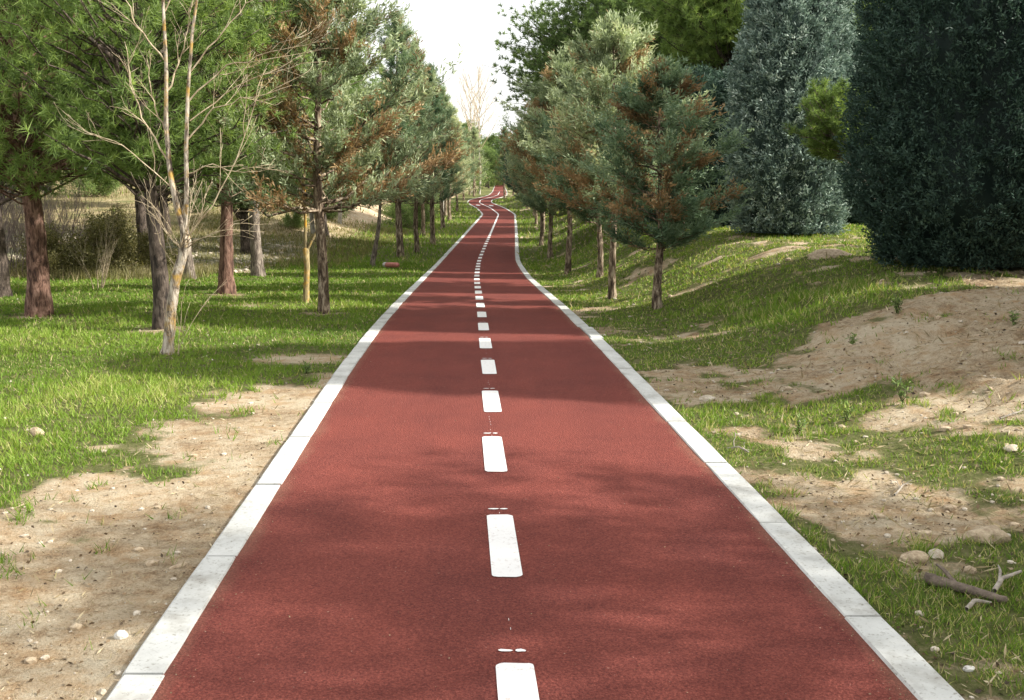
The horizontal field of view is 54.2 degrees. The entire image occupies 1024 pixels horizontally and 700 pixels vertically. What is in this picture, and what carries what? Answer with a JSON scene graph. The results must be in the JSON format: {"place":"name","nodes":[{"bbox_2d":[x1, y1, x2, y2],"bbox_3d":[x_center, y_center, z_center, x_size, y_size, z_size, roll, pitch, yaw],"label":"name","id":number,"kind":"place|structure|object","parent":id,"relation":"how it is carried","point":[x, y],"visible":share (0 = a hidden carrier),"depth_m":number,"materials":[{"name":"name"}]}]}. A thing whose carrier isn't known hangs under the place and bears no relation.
{"place":"outdoors","nodes":[
{"label":"outdoors","id":0,"kind":"place"},
{"bbox_2d":[0,260,434,699],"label":"grass","id":1,"kind":"structure","parent":0,"point":[159,392],"depth_m":11.16,"materials":[{"name":"green plant"}]},
{"bbox_2d":[6,188,480,269],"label":"dark grass","id":2,"kind":"structure","parent":0,"point":[418,255],"depth_m":43.15,"materials":[{"name":"green plant"}]},
{"bbox_2d":[64,0,587,154],"label":"sky","id":3,"kind":"structure","parent":0,"point":[441,25],"materials":[{"name":"white"}]},
{"bbox_2d":[0,171,1023,699],"bbox_3d":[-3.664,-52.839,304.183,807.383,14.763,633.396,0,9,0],"label":"ground","id":4,"kind":"structure","parent":0,"point":[110,611],"depth_m":6.81,"materials":[{"name":"soil"}]},
{"bbox_2d":[0,183,42,264],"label":"thicket","id":5,"kind":"object","parent":4,"relation":"on","point":[4,223],"visible":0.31,"depth_m":26.63,"materials":[{"name":"plant"}]},
{"bbox_2d":[1,178,70,270],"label":"thicket","id":6,"kind":"object","parent":4,"relation":"on","point":[20,226],"visible":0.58,"depth_m":24.63,"materials":[{"name":"green plant"}]},
{"bbox_2d":[28,427,44,436],"bbox_3d":[-3.299,0.580,6.932,0.108,0.099,0.071,-4,10,-23],"label":"stone","id":7,"kind":"object","parent":4,"relation":"on","point":[33,430],"visible":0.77,"depth_m":6.91,"materials":[{"name":"stone"}]},
{"bbox_2d":[0,30,86,213],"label":"pine tree","id":8,"kind":"object","parent":4,"relation":"on","point":[66,171],"visible":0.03,"depth_m":31.05,"materials":[{"name":"green plant"}]},
{"bbox_2d":[10,221,85,276],"bbox_3d":[-11.628,-2.518,25.033,2.139,1.692,1.711,4,10,21],"label":"bush","id":9,"kind":"object","parent":4,"relation":"on","point":[56,256],"visible":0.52,"depth_m":24.77,"materials":[{"name":"green plant"}]},
{"bbox_2d":[0,170,114,263],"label":"thicket","id":10,"kind":"object","parent":4,"relation":"on","point":[75,203],"visible":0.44,"depth_m":28.28,"materials":[{"name":"green plant"}]},
{"bbox_2d":[0,0,137,297],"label":"pine tree","id":11,"kind":"object","parent":4,"relation":"on","point":[5,289],"visible":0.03,"depth_m":18.42,"materials":[{"name":"green plant"}]},
{"bbox_2d":[17,176,140,267],"bbox_3d":[-11.774,-3.442,26.961,2.779,2.860,2.934,8,12,42],"label":"thicket","id":12,"kind":"object","parent":4,"relation":"on","point":[64,217],"visible":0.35,"depth_m":26.53,"materials":[{"name":"green plant"}]},
{"bbox_2d":[55,170,124,197],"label":"bush","id":13,"kind":"object","parent":4,"relation":"on","point":[98,191],"visible":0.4,"depth_m":56.88,"materials":[{"name":"green plant"}]},
{"bbox_2d":[69,215,116,288],"bbox_3d":[-8.353,-2.089,20.560,0.789,1.830,1.341,4,10,22],"label":"shrub","id":14,"kind":"object","parent":4,"relation":"on","point":[102,268],"visible":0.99,"depth_m":20.63,"materials":[{"name":"plant"}]},
{"bbox_2d":[60,205,144,274],"bbox_3d":[-10.561,-2.721,25.555,2.013,1.991,2.516,-5,10,-30],"label":"bush","id":15,"kind":"object","parent":4,"relation":"on","point":[90,256],"visible":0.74,"depth_m":25.48,"materials":[{"name":"green plant"}]},
{"bbox_2d":[43,0,182,259],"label":"pine tree","id":16,"kind":"object","parent":4,"relation":"on","point":[140,216],"visible":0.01,"depth_m":29.56,"materials":[{"name":"green plant"}]},
{"bbox_2d":[0,0,228,316],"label":"pine tree","id":17,"kind":"object","parent":4,"relation":"on","point":[22,162],"visible":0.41,"depth_m":14.09,"materials":[{"name":"green plant"}]},
{"bbox_2d":[75,203,166,260],"bbox_3d":[-12.075,-3.523,30.724,2.768,2.190,2.214,-3,9,-16],"label":"bush","id":18,"kind":"object","parent":4,"relation":"on","point":[121,214],"visible":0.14,"depth_m":30.64,"materials":[{"name":"green plant"}]},
{"bbox_2d":[114,630,127,639],"bbox_3d":[-1.502,1.095,3.837,0.054,0.046,0.047,0,9,0],"label":"stone","id":19,"kind":"object","parent":4,"relation":"on","point":[120,634],"visible":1,"depth_m":3.82,"materials":[{"name":"stone"}]},
{"bbox_2d":[8,256,238,281],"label":"dry grass","id":20,"kind":"structure","parent":4,"relation":"on","point":[199,271],"depth_m":24.62,"materials":[{"name":"beige plant"}]},
{"bbox_2d":[24,394,239,663],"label":"stones","id":21,"kind":"object","parent":4,"relation":"on","point":[75,626],"visible":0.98,"depth_m":4.55,"materials":[{"name":"stone"}]},
{"bbox_2d":[103,166,171,234],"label":"pine tree","id":22,"kind":"object","parent":4,"relation":"on","point":[164,203],"visible":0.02,"depth_m":41.49,"materials":[{"name":"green plant"}]},
{"bbox_2d":[122,224,177,269],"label":"bush","id":23,"kind":"object","parent":4,"relation":"on","point":[143,244],"visible":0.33,"depth_m":26.48,"materials":[{"name":"green plant"}]},
{"bbox_2d":[0,0,315,329],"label":"pine tree","id":24,"kind":"object","parent":4,"relation":"on","point":[125,131],"visible":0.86,"depth_m":12.16,"materials":[{"name":"green plant"}]},
{"bbox_2d":[2,177,314,238],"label":"dry grass","id":25,"kind":"structure","parent":4,"relation":"on","point":[177,230],"depth_m":49.45,"materials":[{"name":"plant"}]},
{"bbox_2d":[85,1,237,279],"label":"pine tree","id":26,"kind":"object","parent":4,"relation":"on","point":[189,264],"visible":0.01,"depth_m":24.46,"materials":[{"name":"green plant"}]},
{"bbox_2d":[9,233,316,271],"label":"dry grass","id":27,"kind":"structure","parent":4,"relation":"on","point":[246,267],"depth_m":36.47,"materials":[{"name":"plant"}]},
{"bbox_2d":[0,320,328,699],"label":"gravel","id":28,"kind":"structure","parent":4,"relation":"on","point":[101,691],"depth_m":4.72,"materials":[{"name":"beige gravel"}]},
{"bbox_2d":[0,280,372,698],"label":"leaf litter","id":29,"kind":"object","parent":4,"relation":"on","point":[63,592],"visible":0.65,"depth_m":4.94,"materials":[{"name":"brown plant"}]},
{"bbox_2d":[0,292,393,699],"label":"straw","id":30,"kind":"object","parent":4,"relation":"on","point":[80,615],"visible":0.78,"depth_m":5.13,"materials":[{"name":"beige plant"}]},
{"bbox_2d":[188,189,215,211],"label":"bush","id":31,"kind":"object","parent":4,"relation":"on","point":[200,206],"visible":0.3,"depth_m":49.07,"materials":[{"name":"green plant"}]},
{"bbox_2d":[56,0,363,355],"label":"bare tree","id":32,"kind":"object","parent":4,"relation":"on","point":[184,245],"visible":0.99,"depth_m":10.47,"materials":[{"name":"beige plant"}]},
{"bbox_2d":[71,0,379,294],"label":"pine tree","id":33,"kind":"object","parent":4,"relation":"on","point":[226,266],"visible":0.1,"depth_m":19.29,"materials":[{"name":"green plant"}]},
{"bbox_2d":[71,201,410,268],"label":"dry grass","id":34,"kind":"structure","parent":4,"relation":"on","point":[296,238],"depth_m":41.42,"materials":[{"name":"beige plant"}]},
{"bbox_2d":[195,83,331,253],"bbox_3d":[-9.474,-7.380,36.461,6.440,7.884,6.919,-3,9,-16],"label":"pine tree","id":35,"kind":"object","parent":4,"relation":"on","point":[243,212],"visible":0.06,"depth_m":36.56,"materials":[{"name":"green plant"}]},
{"bbox_2d":[180,1,386,276],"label":"pine tree","id":36,"kind":"object","parent":4,"relation":"on","point":[257,268],"visible":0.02,"depth_m":26.22,"materials":[{"name":"green plant"}]},
{"bbox_2d":[278,211,309,227],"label":"bush","id":37,"kind":"object","parent":4,"relation":"on","point":[294,220],"visible":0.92,"depth_m":46.47,"materials":[{"name":"green plant"}]},
{"bbox_2d":[106,186,494,699],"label":"kerb","id":38,"kind":"structure","parent":4,"relation":"on","point":[142,677],"depth_m":4.67,"materials":[{"name":"concrete"}]},
{"bbox_2d":[291,92,329,302],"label":"sapling","id":39,"kind":"object","parent":4,"relation":"on","point":[306,283],"visible":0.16,"depth_m":16.68,"materials":[{"name":"yellow plant"}]},
{"bbox_2d":[161,0,468,313],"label":"pine tree","id":40,"kind":"object","parent":4,"relation":"on","point":[341,149],"visible":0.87,"depth_m":14.43,"materials":[{"name":"green plant"}]},
{"bbox_2d":[309,102,326,233],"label":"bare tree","id":41,"kind":"object","parent":4,"relation":"on","point":[312,225],"visible":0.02,"depth_m":45.71,"materials":[{"name":"brown plant"}]},
{"bbox_2d":[291,73,382,236],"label":"pine tree","id":42,"kind":"object","parent":4,"relation":"on","point":[350,123],"visible":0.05,"depth_m":45.09,"materials":[{"name":"green plant"}]},
{"bbox_2d":[325,198,348,219],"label":"bush","id":43,"kind":"object","parent":4,"relation":"on","point":[334,215],"visible":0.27,"depth_m":52.70,"materials":[{"name":"green plant"}]},
{"bbox_2d":[302,57,381,134],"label":"pine tree","id":44,"kind":"object","parent":4,"relation":"on","point":[370,80],"depth_m":64.22,"materials":[{"name":"green plant"}]},
{"bbox_2d":[352,131,426,266],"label":"pine tree","id":45,"kind":"object","parent":4,"relation":"on","point":[387,149],"visible":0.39,"depth_m":30.32,"materials":[{"name":"green plant"}]},
{"bbox_2d":[382,262,398,267],"bbox_3d":[-3.617,-2.542,29.881,0.158,0.185,0.872,-6,11,-35],"label":"log","id":46,"kind":"object","parent":4,"relation":"on","point":[390,264],"visible":0.98,"depth_m":29.76,"materials":[{"name":"red wood"}]},
{"bbox_2d":[359,8,445,257],"bbox_3d":[-4.004,-7.675,35.952,3.353,8.933,3.254,0,9,0],"label":"cypress tree","id":47,"kind":"object","parent":4,"relation":"on","point":[405,33],"visible":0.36,"depth_m":35.48,"materials":[{"name":"green plant"}]},
{"bbox_2d":[378,199,437,218],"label":"bush","id":48,"kind":"object","parent":4,"relation":"on","point":[385,209],"visible":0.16,"depth_m":64.81,"materials":[{"name":"green plant"}]},
{"bbox_2d":[384,200,438,227],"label":"bush","id":49,"kind":"object","parent":4,"relation":"on","point":[407,218],"visible":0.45,"depth_m":59.23,"materials":[{"name":"green plant"}]},
{"bbox_2d":[387,35,450,252],"bbox_3d":[-3.780,-7.820,38.305,2.865,8.412,2.541,5,10,31],"label":"cypress tree","id":50,"kind":"object","parent":4,"relation":"on","point":[414,46],"visible":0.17,"depth_m":38.19,"materials":[{"name":"green plant"}]},
{"bbox_2d":[403,117,451,235],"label":"tree","id":51,"kind":"object","parent":4,"relation":"on","point":[423,231],"visible":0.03,"depth_m":51.51,"materials":[{"name":"green plant"}]},
{"bbox_2d":[415,61,462,244],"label":"tree","id":52,"kind":"object","parent":4,"relation":"on","point":[439,120],"visible":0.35,"depth_m":43.38,"materials":[{"name":"green plant"}]},
{"bbox_2d":[436,83,470,228],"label":"cypress tree","id":53,"kind":"object","parent":4,"relation":"on","point":[450,124],"visible":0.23,"depth_m":56.87,"materials":[{"name":"green plant"}]},
{"bbox_2d":[444,103,463,216],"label":"cypress tree","id":54,"kind":"object","parent":4,"relation":"on","point":[445,208],"visible":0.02,"depth_m":78.07,"materials":[{"name":"green plant"}]},
{"bbox_2d":[438,100,477,220],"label":"cypress tree","id":55,"kind":"object","parent":4,"relation":"on","point":[449,217],"visible":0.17,"depth_m":69.16,"materials":[{"name":"green plant"}]},
{"bbox_2d":[451,119,472,211],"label":"cypress tree","id":56,"kind":"object","parent":4,"relation":"on","point":[463,170],"visible":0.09,"depth_m":88.56,"materials":[{"name":"green plant"}]},
{"bbox_2d":[461,126,477,200],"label":"cypress tree","id":57,"kind":"object","parent":4,"relation":"on","point":[465,131],"visible":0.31,"depth_m":116.66,"materials":[{"name":"plant"}]},
{"bbox_2d":[459,172,485,194],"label":"bush","id":58,"kind":"object","parent":4,"relation":"on","point":[479,187],"visible":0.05,"depth_m":147.44,"materials":[{"name":"green plant"}]},
{"bbox_2d":[453,54,496,192],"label":"bare tree","id":59,"kind":"object","parent":4,"relation":"on","point":[468,105],"visible":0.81,"depth_m":167.29,"materials":[{"name":"beige plant"}]},
{"bbox_2d":[445,49,505,193],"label":"bare tree","id":60,"kind":"object","parent":4,"relation":"on","point":[475,105],"visible":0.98,"depth_m":155.87,"materials":[{"name":"beige plant"}]},
{"bbox_2d":[461,119,490,143],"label":"pine tree","id":61,"kind":"object","parent":4,"relation":"on","point":[465,125],"visible":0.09,"depth_m":292.70,"materials":[{"name":"green plant"}]},
{"bbox_2d":[465,125,488,195],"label":"cypress tree","id":62,"kind":"object","parent":4,"relation":"on","point":[473,134],"visible":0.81,"depth_m":138.22,"materials":[{"name":"green plant"}]},
{"bbox_2d":[472,158,496,187],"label":"bush","id":63,"kind":"object","parent":4,"relation":"on","point":[488,173],"visible":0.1,"depth_m":211.13,"materials":[{"name":"green plant"}]},
{"bbox_2d":[481,148,500,187],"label":"pine tree","id":64,"kind":"object","parent":4,"relation":"on","point":[488,155],"visible":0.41,"depth_m":234.78,"materials":[{"name":"green plant"}]},
{"bbox_2d":[482,133,499,147],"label":"pine tree","id":65,"kind":"object","parent":4,"relation":"on","point":[492,137],"visible":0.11,"depth_m":306.69,"materials":[{"name":"green plant"}]},
{"bbox_2d":[492,125,509,197],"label":"cypress tree","id":66,"kind":"object","parent":4,"relation":"on","point":[500,162],"visible":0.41,"depth_m":125.47,"materials":[{"name":"plant"}]},
{"bbox_2d":[502,125,517,192],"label":"cypress tree","id":67,"kind":"object","parent":4,"relation":"on","point":[504,166],"visible":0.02,"depth_m":121.89,"materials":[{"name":"green plant"}]},
{"bbox_2d":[498,106,546,245],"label":"tree","id":68,"kind":"object","parent":4,"relation":"on","point":[541,241],"visible":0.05,"depth_m":42.42,"materials":[{"name":"green plant"}]},
{"bbox_2d":[490,32,559,117],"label":"pine tree","id":69,"kind":"object","parent":4,"relation":"on","point":[521,107],"depth_m":55.69,"materials":[{"name":"green plant"}]},
{"bbox_2d":[498,88,585,257],"bbox_3d":[1.347,-6.284,35.176,4.075,6.258,3.645,3,9,18],"label":"pine tree","id":70,"kind":"object","parent":4,"relation":"on","point":[539,206],"visible":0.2,"depth_m":35.30,"materials":[{"name":"green plant"}]},
{"bbox_2d":[496,39,606,273],"bbox_3d":[1.548,-4.956,26.056,3.977,6.150,3.092,-7,11,-37],"label":"cypress tree","id":71,"kind":"object","parent":4,"relation":"on","point":[563,61],"visible":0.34,"depth_m":25.72,"materials":[{"name":"green plant"}]},
{"bbox_2d":[492,196,652,268],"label":"dark grass","id":72,"kind":"structure","parent":4,"relation":"on","point":[522,223],"depth_m":42.37,"materials":[{"name":"green plant"}]},
{"bbox_2d":[484,0,695,114],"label":"tree","id":73,"kind":"object","parent":4,"relation":"on","point":[591,11],"visible":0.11,"depth_m":37.59,"materials":[{"name":"green plant"}]},
{"bbox_2d":[522,54,657,277],"bbox_3d":[1.906,-4.024,21.971,2.944,5.054,3.291,7,11,36],"label":"cypress tree","id":74,"kind":"object","parent":4,"relation":"on","point":[584,216],"visible":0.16,"depth_m":21.79,"materials":[{"name":"green plant"}]},
{"bbox_2d":[531,4,712,298],"bbox_3d":[1.772,-3.288,17.055,3.260,5.041,2.535,7,11,37],"label":"cypress tree","id":75,"kind":"object","parent":4,"relation":"on","point":[616,35],"visible":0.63,"depth_m":16.68,"materials":[{"name":"green plant"}]},
{"bbox_2d":[563,52,757,309],"bbox_3d":[2.189,-2.371,14.415,2.860,3.754,3.197,0,9,0],"label":"pine tree","id":76,"kind":"object","parent":4,"relation":"on","point":[668,80],"visible":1,"depth_m":14.05,"materials":[{"name":"green plant"}]},
{"bbox_2d":[645,61,720,224],"bbox_3d":[5.223,-5.740,28.535,3.654,4.734,3.634,-1,9,-7],"label":"evergreen shrub","id":77,"kind":"object","parent":4,"relation":"on","point":[706,71],"visible":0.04,"depth_m":27.63,"materials":[{"name":"green plant"}]},
{"bbox_2d":[628,0,753,73],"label":"pine tree","id":78,"kind":"object","parent":4,"relation":"on","point":[705,31],"visible":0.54,"depth_m":29.31,"materials":[{"name":"green plant"}]},
{"bbox_2d":[699,395,715,401],"bbox_3d":[1.599,0.402,8.183,0.142,0.064,0.090,-1,9,-6],"label":"stone","id":79,"kind":"object","parent":4,"relation":"on","point":[705,398],"visible":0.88,"depth_m":8.15,"materials":[{"name":"stone"}]},
{"bbox_2d":[677,66,745,227],"bbox_3d":[5.667,-4.974,25.002,3.164,4.121,3.181,0,9,0],"label":"evergreen shrub","id":80,"kind":"object","parent":4,"relation":"on","point":[720,85],"visible":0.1,"depth_m":24.37,"materials":[{"name":"green plant"}]},
{"bbox_2d":[491,188,964,699],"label":"kerb","id":81,"kind":"structure","parent":4,"relation":"on","point":[913,671],"depth_m":4.63,"materials":[{"name":"concrete"}]},
{"bbox_2d":[611,0,883,83],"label":"pine tree","id":82,"kind":"object","parent":4,"relation":"on","point":[660,51],"depth_m":33.79,"materials":[{"name":"green plant"}]},
{"bbox_2d":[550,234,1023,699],"bbox_3d":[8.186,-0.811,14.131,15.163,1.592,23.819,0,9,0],"label":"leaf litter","id":83,"kind":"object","parent":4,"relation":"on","point":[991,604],"visible":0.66,"depth_m":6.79,"materials":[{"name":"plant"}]},
{"bbox_2d":[715,0,869,236],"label":"cypress tree","id":84,"kind":"object","parent":4,"relation":"on","point":[787,49],"visible":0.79,"depth_m":18.81,"materials":[{"name":"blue plant"}]},
{"bbox_2d":[573,237,1019,617],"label":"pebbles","id":85,"kind":"object","parent":4,"relation":"on","point":[832,539],"visible":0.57,"depth_m":6.71,"materials":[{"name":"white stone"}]},
{"bbox_2d":[792,414,808,434],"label":"weed","id":86,"kind":"object","parent":4,"relation":"on","point":[799,426],"visible":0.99,"depth_m":7.06,"materials":[{"name":"green plant"}]},
{"bbox_2d":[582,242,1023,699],"bbox_3d":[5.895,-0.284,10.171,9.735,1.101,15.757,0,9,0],"label":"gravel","id":87,"kind":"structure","parent":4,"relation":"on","point":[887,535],"depth_m":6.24,"materials":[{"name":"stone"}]},
{"bbox_2d":[783,72,871,180],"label":"pine tree","id":88,"kind":"object","parent":4,"relation":"on","point":[824,116],"visible":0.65,"depth_m":15.71,"materials":[{"name":"green plant"}]},
{"bbox_2d":[806,249,851,259],"bbox_3d":[4.802,-1.373,15.129,0.786,0.324,0.641,-2,9,-11],"label":"earth heap","id":89,"kind":"object","parent":4,"relation":"on","point":[821,253],"visible":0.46,"depth_m":14.93,"materials":[{"name":"soil"}]},
{"bbox_2d":[668,257,1023,573],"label":"clods","id":90,"kind":"object","parent":4,"relation":"on","point":[950,507],"visible":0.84,"depth_m":6.71,"materials":[{"name":"beige soil"}]},
{"bbox_2d":[839,399,856,420],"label":"weed","id":91,"kind":"object","parent":4,"relation":"on","point":[847,415],"visible":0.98,"depth_m":7.31,"materials":[{"name":"green plant"}]},
{"bbox_2d":[838,53,887,224],"bbox_3d":[8.250,-5.117,24.441,3.439,4.456,3.421,3,9,16],"label":"evergreen shrub","id":92,"kind":"object","parent":4,"relation":"on","point":[848,219],"depth_m":23.79,"materials":[{"name":"green plant"}]},
{"bbox_2d":[891,294,905,313],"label":"weed","id":93,"kind":"object","parent":4,"relation":"on","point":[896,303],"visible":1,"depth_m":10.24,"materials":[{"name":"green plant"}]},
{"bbox_2d":[890,376,910,404],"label":"weed","id":94,"kind":"object","parent":4,"relation":"on","point":[900,393],"visible":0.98,"depth_m":7.49,"materials":[{"name":"green plant"}]},
{"bbox_2d":[899,550,928,563],"bbox_3d":[1.861,0.960,4.628,0.154,0.068,0.083,-3,9,-17],"label":"stone","id":95,"kind":"object","parent":4,"relation":"on","point":[917,556],"visible":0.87,"depth_m":4.60,"materials":[{"name":"stone"}]},
{"bbox_2d":[830,0,1023,271],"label":"cypress tree","id":96,"kind":"object","parent":4,"relation":"on","point":[945,127],"visible":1,"depth_m":11.98,"materials":[{"name":"green plant"}]},
{"bbox_2d":[928,548,943,559],"bbox_3d":[1.986,0.957,4.684,0.070,0.044,0.096,3,10,21],"label":"stone","id":97,"kind":"object","parent":4,"relation":"on","point":[938,553],"visible":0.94,"depth_m":4.66,"materials":[{"name":"stone"}]},
{"bbox_2d":[923,563,1007,603],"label":"dead branch","id":98,"kind":"object","parent":4,"relation":"on","point":[929,578],"visible":0.96,"depth_m":4.23,"materials":[{"name":"brown wood"}]},
{"bbox_2d":[963,665,974,671],"bbox_3d":[1.631,1.137,3.570,0.052,0.021,0.034,-1,9,-9],"label":"stone","id":99,"kind":"object","parent":4,"relation":"on","point":[967,668],"visible":0.98,"depth_m":3.56,"materials":[{"name":"stone"}]},
{"bbox_2d":[964,599,991,611],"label":"dead branch","id":100,"kind":"object","parent":4,"relation":"on","point":[971,603],"visible":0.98,"depth_m":4.10,"materials":[{"name":"wood"}]},
{"bbox_2d":[963,525,1011,543],"bbox_3d":[2.318,0.905,4.882,0.229,0.100,0.146,-1,9,-6],"label":"stone","id":101,"kind":"object","parent":4,"relation":"on","point":[985,532],"visible":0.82,"depth_m":4.83,"materials":[{"name":"beige stone"}]},
{"bbox_2d":[992,565,1021,592],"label":"dead branch","id":102,"kind":"object","parent":4,"relation":"on","point":[996,586],"visible":0.98,"depth_m":4.28,"materials":[{"name":"wood"}]},
{"bbox_2d":[1003,444,1017,451],"bbox_3d":[3.050,0.604,6.114,0.081,0.051,0.105,9,12,43],"label":"stone","id":103,"kind":"object","parent":4,"relation":"on","point":[1010,447],"visible":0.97,"depth_m":6.08,"materials":[{"name":"stone"}]},
{"bbox_2d":[1009,310,1020,324],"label":"weed","id":104,"kind":"object","parent":4,"relation":"on","point":[1013,319],"visible":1,"depth_m":9.17,"materials":[{"name":"green plant"}]},
{"bbox_2d":[151,182,917,699],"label":"cycle path","id":105,"kind":"structure","parent":0,"point":[419,522],"depth_m":4.67,"materials":[{"name":"red asphalt"}]},
{"bbox_2d":[170,302,907,698],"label":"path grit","id":106,"kind":"object","parent":105,"relation":"on","point":[582,466],"visible":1,"depth_m":4.47,"materials":[{"name":"grey stone"}]},
{"bbox_2d":[522,222,1023,699],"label":"grass","id":107,"kind":"structure","parent":0,"point":[779,306],"depth_m":10.14,"materials":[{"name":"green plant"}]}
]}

